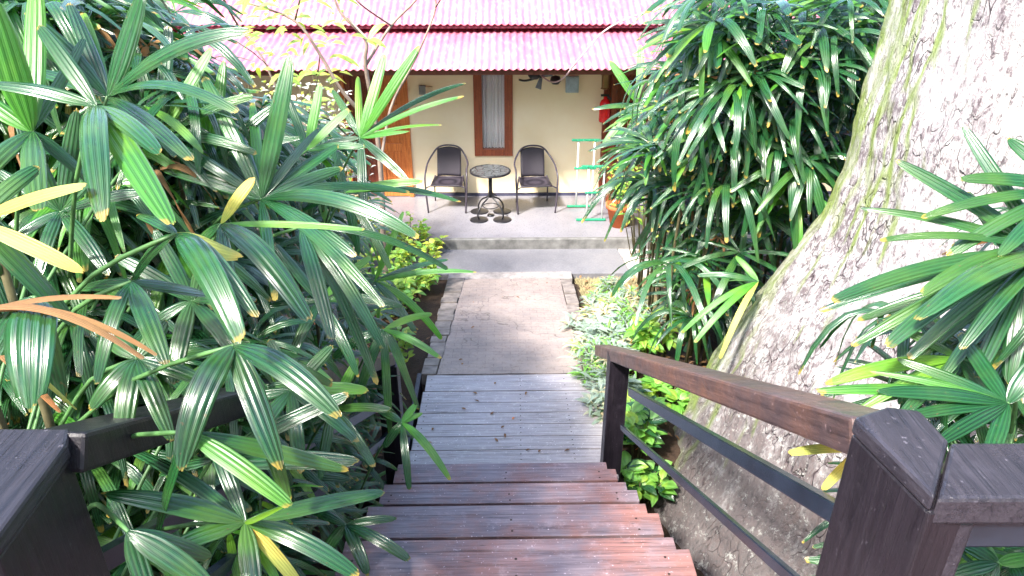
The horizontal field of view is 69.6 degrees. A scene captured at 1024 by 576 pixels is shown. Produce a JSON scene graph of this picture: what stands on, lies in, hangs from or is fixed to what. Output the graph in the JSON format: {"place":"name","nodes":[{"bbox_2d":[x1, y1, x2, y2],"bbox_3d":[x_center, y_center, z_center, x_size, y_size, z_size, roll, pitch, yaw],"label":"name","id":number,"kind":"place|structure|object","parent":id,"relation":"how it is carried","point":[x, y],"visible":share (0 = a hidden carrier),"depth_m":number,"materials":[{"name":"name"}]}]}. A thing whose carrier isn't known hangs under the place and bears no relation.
{"place":"outdoors","nodes":[
{"label":"outdoors","id":0,"kind":"place"},
{"bbox_2d":[96,255,782,575],"bbox_3d":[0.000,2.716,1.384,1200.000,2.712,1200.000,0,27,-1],"label":"ground","id":1,"kind":"structure","parent":0,"point":[669,450],"depth_m":6.71,"materials":[{"name":"soil"}]},
{"bbox_2d":[0,429,110,575],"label":"newel post","id":2,"kind":"object","parent":1,"relation":"on","point":[46,527],"visible":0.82,"depth_m":1.45,"materials":[{"name":"brown wood"}]},
{"bbox_2d":[45,352,402,575],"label":"stair railing","id":3,"kind":"object","parent":2,"relation":"attached to","point":[99,441],"visible":0.41,"depth_m":1.84,"materials":[{"name":"brown wood"}]},
{"bbox_2d":[0,0,257,514],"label":"lady palm","id":4,"kind":"object","parent":1,"relation":"on","point":[98,139],"visible":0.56,"depth_m":1.94,"materials":[{"name":"green plant"}]},
{"bbox_2d":[0,0,330,343],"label":"lady palm","id":5,"kind":"object","parent":1,"relation":"on","point":[226,53],"visible":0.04,"depth_m":2.91,"materials":[{"name":"green plant"}]},
{"bbox_2d":[0,25,351,575],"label":"lady palm","id":6,"kind":"object","parent":1,"relation":"on","point":[80,258],"visible":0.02,"depth_m":2.35,"materials":[{"name":"green plant"}]},
{"bbox_2d":[0,67,384,575],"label":"lady palm","id":7,"kind":"object","parent":1,"relation":"on","point":[38,350],"visible":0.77,"depth_m":1.69,"materials":[{"name":"green plant"}]},
{"bbox_2d":[8,8,380,573],"bbox_3d":[-1.709,0.066,4.692,2.302,3.765,4.566,-14,30,-25],"label":"lady palm","id":8,"kind":"object","parent":1,"relation":"on","point":[178,166],"visible":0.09,"depth_m":2.50,"materials":[{"name":"green plant"}]},
{"bbox_2d":[0,0,447,575],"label":"lady palm","id":9,"kind":"object","parent":1,"relation":"on","point":[324,248],"visible":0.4,"depth_m":2.41,"materials":[{"name":"green plant"}]},
{"bbox_2d":[48,0,450,546],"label":"lady palm","id":10,"kind":"object","parent":1,"relation":"on","point":[345,346],"visible":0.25,"depth_m":3.23,"materials":[{"name":"green plant"}]},
{"bbox_2d":[233,73,291,257],"bbox_3d":[-3.205,-1.446,9.537,1.326,2.802,1.333,-24,36,-39],"label":"pale shrub","id":11,"kind":"object","parent":1,"relation":"on","point":[263,89],"depth_m":9.03,"materials":[{"name":"yellow plant"}]},
{"bbox_2d":[93,14,476,519],"bbox_3d":[-1.767,-0.023,5.051,2.539,3.735,4.195,-8,28,-15],"label":"lady palm","id":12,"kind":"object","parent":1,"relation":"on","point":[368,114],"visible":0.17,"depth_m":3.59,"materials":[{"name":"green plant"}]},
{"bbox_2d":[291,69,359,262],"bbox_3d":[-2.457,-1.264,9.159,1.276,2.821,1.273,15,31,28],"label":"pale shrub","id":13,"kind":"object","parent":1,"relation":"on","point":[308,97],"visible":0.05,"depth_m":8.88,"materials":[{"name":"yellow plant"}]},
{"bbox_2d":[223,0,440,313],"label":"frangipani tree","id":14,"kind":"object","parent":1,"relation":"on","point":[376,42],"visible":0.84,"depth_m":7.00,"materials":[{"name":"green plant"}]},
{"bbox_2d":[291,81,389,253],"bbox_3d":[-2.173,-1.157,8.999,1.307,2.577,1.258,0,27,-1],"label":"pale shrub","id":15,"kind":"object","parent":1,"relation":"on","point":[341,123],"visible":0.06,"depth_m":8.75,"materials":[{"name":"yellow plant"}]},
{"bbox_2d":[348,223,378,273],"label":"shrub","id":16,"kind":"object","parent":1,"relation":"on","point":[369,263],"depth_m":9.43,"materials":[{"name":"green plant"}]},
{"bbox_2d":[353,247,407,288],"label":"shrub","id":17,"kind":"object","parent":1,"relation":"on","point":[393,255],"visible":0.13,"depth_m":8.65,"materials":[{"name":"green plant"}]},
{"bbox_2d":[374,275,426,319],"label":"shrub","id":18,"kind":"object","parent":1,"relation":"on","point":[406,288],"visible":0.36,"depth_m":8.09,"materials":[{"name":"green plant"}]},
{"bbox_2d":[388,326,415,362],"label":"shrub","id":19,"kind":"object","parent":1,"relation":"on","point":[404,344],"visible":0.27,"depth_m":6.85,"materials":[{"name":"green plant"}]},
{"bbox_2d":[375,237,441,291],"bbox_3d":[-1.257,-0.271,9.040,0.835,0.780,0.853,0,27,-1],"label":"shrub","id":20,"kind":"object","parent":1,"relation":"on","point":[427,278],"visible":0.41,"depth_m":8.95,"materials":[{"name":"green plant"}]},
{"bbox_2d":[374,211,447,258],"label":"shrub","id":21,"kind":"object","parent":1,"relation":"on","point":[424,233],"visible":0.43,"depth_m":10.24,"materials":[{"name":"green plant"}]},
{"bbox_2d":[363,249,627,279],"bbox_3d":[-3.784,-0.307,10.162,10.722,0.080,0.815,0,27,-1],"label":"apron","id":22,"kind":"object","parent":1,"relation":"on","point":[590,263],"visible":0.33,"depth_m":10.19,"materials":[{"name":"concrete"}]},
{"bbox_2d":[294,275,717,469],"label":"leaf litter","id":23,"kind":"object","parent":1,"relation":"on","point":[668,433],"visible":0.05,"depth_m":6.77,"materials":[{"name":"brown plant"}]},
{"bbox_2d":[421,278,597,384],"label":"path kerb","id":24,"kind":"structure","parent":1,"relation":"on","point":[449,303],"depth_m":8.19,"materials":[{"name":"stone"}]},
{"bbox_2d":[448,272,571,281],"bbox_3d":[-0.026,-0.106,9.751,1.628,0.135,0.210,0,27,-1],"label":"path threshold","id":25,"kind":"object","parent":1,"relation":"on","point":[507,275],"visible":0.43,"depth_m":9.72,"materials":[{"name":"concrete"}]},
{"bbox_2d":[407,373,618,480],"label":"boardwalk","id":26,"kind":"structure","parent":1,"relation":"on","point":[549,420],"depth_m":5.94,"materials":[{"name":"grey wood"}]},
{"bbox_2d":[335,462,696,575],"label":"wooden stair","id":27,"kind":"object","parent":1,"relation":"on","point":[547,519],"visible":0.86,"depth_m":3.73,"materials":[{"name":"brown wood"}]},
{"bbox_2d":[595,345,878,575],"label":"stair railing","id":28,"kind":"object","parent":27,"relation":"on","point":[825,421],"visible":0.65,"depth_m":2.41,"materials":[{"name":"brown wood"}]},
{"bbox_2d":[558,301,619,334],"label":"variegated plant","id":29,"kind":"object","parent":1,"relation":"on","point":[578,326],"visible":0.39,"depth_m":7.58,"materials":[{"name":"green plant"}]},
{"bbox_2d":[558,311,632,358],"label":"variegated plant","id":30,"kind":"object","parent":1,"relation":"on","point":[594,331],"visible":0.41,"depth_m":7.00,"materials":[{"name":"green plant"}]},
{"bbox_2d":[361,194,830,237],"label":"verandah floor","id":31,"kind":"structure","parent":1,"relation":"on","point":[537,216],"depth_m":11.26,"materials":[{"name":"stone"}]},
{"bbox_2d":[424,144,468,212],"bbox_3d":[-0.997,-1.710,11.473,0.668,0.937,0.605,1,27,2],"label":"bistro chair","id":32,"kind":"object","parent":31,"relation":"on","point":[448,165],"visible":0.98,"depth_m":11.55,"materials":[{"name":"metal"}]},
{"bbox_2d":[469,164,511,222],"bbox_3d":[-0.326,-1.436,11.161,0.638,0.726,0.638,0,27,-1],"label":"bistro table","id":33,"kind":"object","parent":31,"relation":"on","point":[489,171],"visible":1,"depth_m":11.12,"materials":[{"name":"black metal"}]},
{"bbox_2d":[167,0,831,196],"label":"bungalow","id":34,"kind":"object","parent":31,"relation":"on","point":[490,53],"visible":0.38,"depth_m":11.18,"materials":[{"name":"beige paint"}]},
{"bbox_2d":[343,75,378,194],"bbox_3d":[-2.353,-2.533,11.624,0.452,2.240,0.045,0,27,-1],"label":"door","id":35,"kind":"structure","parent":34,"relation":"in","point":[350,81],"depth_m":11.45,"materials":[{"name":"brown wood"}]},
{"bbox_2d":[373,75,409,195],"bbox_3d":[-1.898,-2.505,11.568,0.449,2.240,0.105,0,27,-1],"label":"door","id":36,"kind":"structure","parent":34,"relation":"in","point":[395,147],"depth_m":11.69,"materials":[{"name":"orange wood"}]},
{"bbox_2d":[419,85,432,94],"bbox_3d":[-1.323,-3.042,11.305,0.210,0.140,0.047,0,27,-1],"label":"doorbell box","id":37,"kind":"object","parent":34,"relation":"attached to","point":[423,90],"visible":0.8,"depth_m":11.29,"materials":[{"name":"grey plastic"}]},
{"bbox_2d":[473,75,512,155],"bbox_3d":[-0.294,-2.944,11.470,1.206,1.768,0.200,0,27,-1],"label":"window","id":38,"kind":"structure","parent":34,"relation":"in","point":[492,94],"depth_m":11.57,"materials":[{"name":"brown"}]},
{"bbox_2d":[519,75,560,89],"bbox_3d":[0.415,-3.182,11.119,0.653,0.344,0.228,3,27,6],"label":"wall fan","id":39,"kind":"object","parent":34,"relation":"attached to","point":[539,82],"depth_m":11.09,"materials":[{"name":"black metal"}]},
{"bbox_2d":[565,76,578,92],"bbox_3d":[0.922,-3.122,11.276,0.196,0.243,0.097,0,27,-1],"label":"meter box","id":40,"kind":"object","parent":34,"relation":"attached to","point":[572,84],"visible":0.97,"depth_m":11.23,"materials":[{"name":"grey paint"}]},
{"bbox_2d":[540,7,664,82],"bbox_3d":[1.101,-3.253,9.927,2.271,1.203,0.772,19,33,33],"label":"hanging cable","id":41,"kind":"object","parent":34,"relation":"hanging from","point":[588,47],"visible":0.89,"depth_m":9.55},
{"bbox_2d":[601,75,609,89],"bbox_3d":[1.393,-3.233,10.893,0.150,0.600,0.130,0,27,-1],"label":"hanging lantern","id":42,"kind":"object","parent":34,"relation":"hanging from","point":[605,82],"visible":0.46,"depth_m":10.94,"materials":[{"name":"gold metal"}]},
{"bbox_2d":[604,75,646,193],"bbox_3d":[1.782,-2.563,11.682,0.591,2.240,0.045,0,27,-1],"label":"door","id":43,"kind":"structure","parent":34,"relation":"in","point":[621,92],"depth_m":11.48,"materials":[{"name":"brown wood"}]},
{"bbox_2d":[513,145,558,214],"bbox_3d":[0.348,-1.698,11.448,0.668,0.937,0.605,-3,27,-6],"label":"bistro chair","id":44,"kind":"object","parent":31,"relation":"on","point":[532,160],"visible":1,"depth_m":11.52,"materials":[{"name":"metal"}]},
{"bbox_2d":[364,236,791,252],"bbox_3d":[-0.152,-0.552,10.602,18.000,0.357,0.077,0,27,-1],"label":"verandah edge","id":45,"kind":"object","parent":31,"relation":"attached to","point":[617,243],"visible":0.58,"depth_m":10.53,"materials":[{"name":"grey concrete"}]},
{"bbox_2d":[567,139,608,220],"bbox_3d":[1.140,-1.625,11.082,0.540,1.120,0.696,0,27,-1],"label":"drying rack","id":46,"kind":"object","parent":31,"relation":"on","point":[589,167],"visible":0.84,"depth_m":11.11,"materials":[{"name":"teal plastic"}]},
{"bbox_2d":[605,75,617,200],"bbox_3d":[1.549,-2.482,11.379,0.080,2.391,0.080,0,27,-1],"label":"verandah post","id":47,"kind":"object","parent":31,"relation":"on","point":[614,90],"visible":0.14,"depth_m":11.23,"materials":[{"name":"brown wood"}]},
{"bbox_2d":[599,94,611,122],"bbox_3d":[1.424,-2.749,11.252,0.176,0.420,0.173,-14,30,-25],"label":"fire extinguisher","id":48,"kind":"object","parent":47,"relation":"attached to","point":[604,115],"visible":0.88,"depth_m":11.20,"materials":[{"name":"red metal"}]},
{"bbox_2d":[606,199,627,228],"bbox_3d":[1.594,-1.089,10.899,0.430,0.345,0.430,0,27,-1],"label":"plant pot","id":49,"kind":"object","parent":31,"relation":"on","point":[612,209],"visible":0.45,"depth_m":10.80,"materials":[{"name":"ceramic"}]},
{"bbox_2d":[598,166,633,206],"bbox_3d":[1.622,-1.460,10.697,0.721,0.616,0.798,0,27,-1],"label":"croton","id":50,"kind":"object","parent":49,"relation":"on","point":[614,189],"visible":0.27,"depth_m":10.64,"materials":[{"name":"green plant"}]},
{"bbox_2d":[558,333,638,377],"bbox_3d":[0.798,0.641,6.532,0.827,0.435,0.536,0,27,-1],"label":"variegated plant","id":51,"kind":"object","parent":1,"relation":"on","point":[592,353],"visible":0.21,"depth_m":6.54,"materials":[{"name":"green plant"}]},
{"bbox_2d":[565,350,632,393],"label":"variegated plant","id":52,"kind":"object","parent":1,"relation":"on","point":[593,373],"visible":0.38,"depth_m":6.43,"materials":[{"name":"green plant"}]},
{"bbox_2d":[562,319,639,373],"bbox_3d":[0.849,0.553,6.879,0.785,0.386,0.707,9,28,17],"label":"variegated plant","id":53,"kind":"object","parent":1,"relation":"on","point":[586,339],"visible":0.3,"depth_m":6.86,"materials":[{"name":"green plant"}]},
{"bbox_2d":[576,291,629,323],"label":"variegated plant","id":54,"kind":"object","parent":1,"relation":"on","point":[593,300],"visible":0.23,"depth_m":7.89,"materials":[{"name":"green plant"}]},
{"bbox_2d":[579,274,636,304],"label":"variegated plant","id":55,"kind":"object","parent":1,"relation":"on","point":[604,285],"visible":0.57,"depth_m":8.48,"materials":[{"name":"green plant"}]},
{"bbox_2d":[579,372,641,424],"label":"variegated plant","id":56,"kind":"object","parent":1,"relation":"on","point":[592,387],"visible":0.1,"depth_m":6.21,"materials":[{"name":"green plant"}]},
{"bbox_2d":[591,312,639,350],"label":"variegated plant","id":57,"kind":"object","parent":1,"relation":"on","point":[621,322],"visible":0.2,"depth_m":7.28,"materials":[{"name":"green plant"}]},
{"bbox_2d":[574,371,657,426],"bbox_3d":[0.885,0.967,6.135,0.746,0.408,0.722,0,27,-1],"label":"variegated plant","id":58,"kind":"object","parent":1,"relation":"on","point":[595,395],"visible":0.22,"depth_m":6.06,"materials":[{"name":"green plant"}]},
{"bbox_2d":[574,275,666,317],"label":"dry grass","id":59,"kind":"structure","parent":1,"relation":"on","point":[582,290],"depth_m":9.32,"materials":[{"name":"plant"}]},
{"bbox_2d":[598,283,647,313],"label":"variegated plant","id":60,"kind":"object","parent":1,"relation":"on","point":[629,297],"visible":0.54,"depth_m":8.04,"materials":[{"name":"green plant"}]},
{"bbox_2d":[600,389,666,429],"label":"broadleaf plant","id":61,"kind":"object","parent":1,"relation":"on","point":[629,399],"visible":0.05,"depth_m":5.88,"materials":[{"name":"green plant"}]},
{"bbox_2d":[610,297,665,328],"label":"variegated plant","id":62,"kind":"object","parent":1,"relation":"on","point":[621,310],"visible":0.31,"depth_m":7.47,"materials":[{"name":"green plant"}]},
{"bbox_2d":[602,114,680,259],"bbox_3d":[1.867,-1.496,9.794,1.428,2.656,0.993,7,28,14],"label":"yellow shrub","id":63,"kind":"object","parent":1,"relation":"on","point":[632,218],"visible":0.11,"depth_m":10.13,"materials":[{"name":"green plant"}]},
{"bbox_2d":[623,397,667,458],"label":"broadleaf plant","id":64,"kind":"object","parent":1,"relation":"on","point":[640,420],"visible":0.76,"depth_m":5.59,"materials":[{"name":"green plant"}]},
{"bbox_2d":[621,450,677,506],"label":"broadleaf plant","id":65,"kind":"object","parent":1,"relation":"on","point":[647,479],"visible":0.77,"depth_m":5.57,"materials":[{"name":"green plant"}]},
{"bbox_2d":[623,312,681,355],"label":"broadleaf plant","id":66,"kind":"object","parent":1,"relation":"on","point":[644,338],"visible":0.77,"depth_m":6.68,"materials":[{"name":"green plant"}]},
{"bbox_2d":[637,375,689,413],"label":"broadleaf plant","id":67,"kind":"object","parent":1,"relation":"on","point":[654,386],"visible":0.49,"depth_m":6.16,"materials":[{"name":"green plant"}]},
{"bbox_2d":[608,0,728,291],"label":"lady palm","id":68,"kind":"object","parent":1,"relation":"on","point":[649,202],"visible":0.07,"depth_m":7.69,"materials":[{"name":"green plant"}]},
{"bbox_2d":[581,0,781,341],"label":"lady palm","id":69,"kind":"object","parent":1,"relation":"on","point":[621,121],"visible":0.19,"depth_m":6.76,"materials":[{"name":"green plant"}]},
{"bbox_2d":[618,248,775,277],"bbox_3d":[2.694,-0.351,10.254,2.321,0.074,0.815,0,27,-1],"label":"apron border","id":70,"kind":"object","parent":1,"relation":"on","point":[625,254],"visible":0.07,"depth_m":10.29,"materials":[{"name":"grey concrete"}]},
{"bbox_2d":[588,0,887,365],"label":"lady palm","id":71,"kind":"object","parent":1,"relation":"on","point":[736,34],"visible":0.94,"depth_m":5.35,"materials":[{"name":"green plant"}]},
{"bbox_2d":[630,4,870,309],"bbox_3d":[2.517,-1.194,7.918,1.998,4.126,2.395,17,32,30],"label":"lady palm","id":72,"kind":"object","parent":1,"relation":"on","point":[770,271],"visible":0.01,"depth_m":7.93,"materials":[{"name":"green plant"}]},
{"bbox_2d":[662,0,887,358],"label":"lady palm","id":73,"kind":"object","parent":1,"relation":"on","point":[850,103],"visible":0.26,"depth_m":5.60,"materials":[{"name":"green plant"}]},
{"bbox_2d":[749,4,882,256],"bbox_3d":[3.324,-1.221,7.528,1.752,3.911,2.463,16,31,29],"label":"lady palm","id":74,"kind":"object","parent":1,"relation":"on","point":[806,216],"visible":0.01,"depth_m":6.98,"materials":[{"name":"green plant"}]},
{"bbox_2d":[653,0,1023,575],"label":"buttress tree","id":75,"kind":"object","parent":1,"relation":"on","point":[940,73],"visible":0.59,"depth_m":4.59,"materials":[{"name":"grey plant"}]},
{"bbox_2d":[815,407,960,575],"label":"newel post","id":76,"kind":"object","parent":1,"relation":"on","point":[881,523],"visible":0.94,"depth_m":1.41,"materials":[{"name":"brown wood"}]},
{"bbox_2d":[933,443,1023,575],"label":"landing railing","id":77,"kind":"object","parent":76,"relation":"attached to","point":[980,496],"visible":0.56,"depth_m":1.33,"materials":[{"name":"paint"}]},
{"bbox_2d":[788,319,1023,575],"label":"lady palm","id":78,"kind":"object","parent":1,"relation":"on","point":[986,397],"visible":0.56,"depth_m":1.88,"materials":[{"name":"green plant"}]},
{"bbox_2d":[798,124,1023,460],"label":"lady palm","id":79,"kind":"object","parent":1,"relation":"on","point":[979,295],"visible":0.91,"depth_m":1.89,"materials":[{"name":"green plant"}]},
{"bbox_2d":[437,278,581,374],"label":"path","id":80,"kind":"structure","parent":0,"point":[509,332],"depth_m":7.64,"materials":[{"name":"concrete"}]}
]}

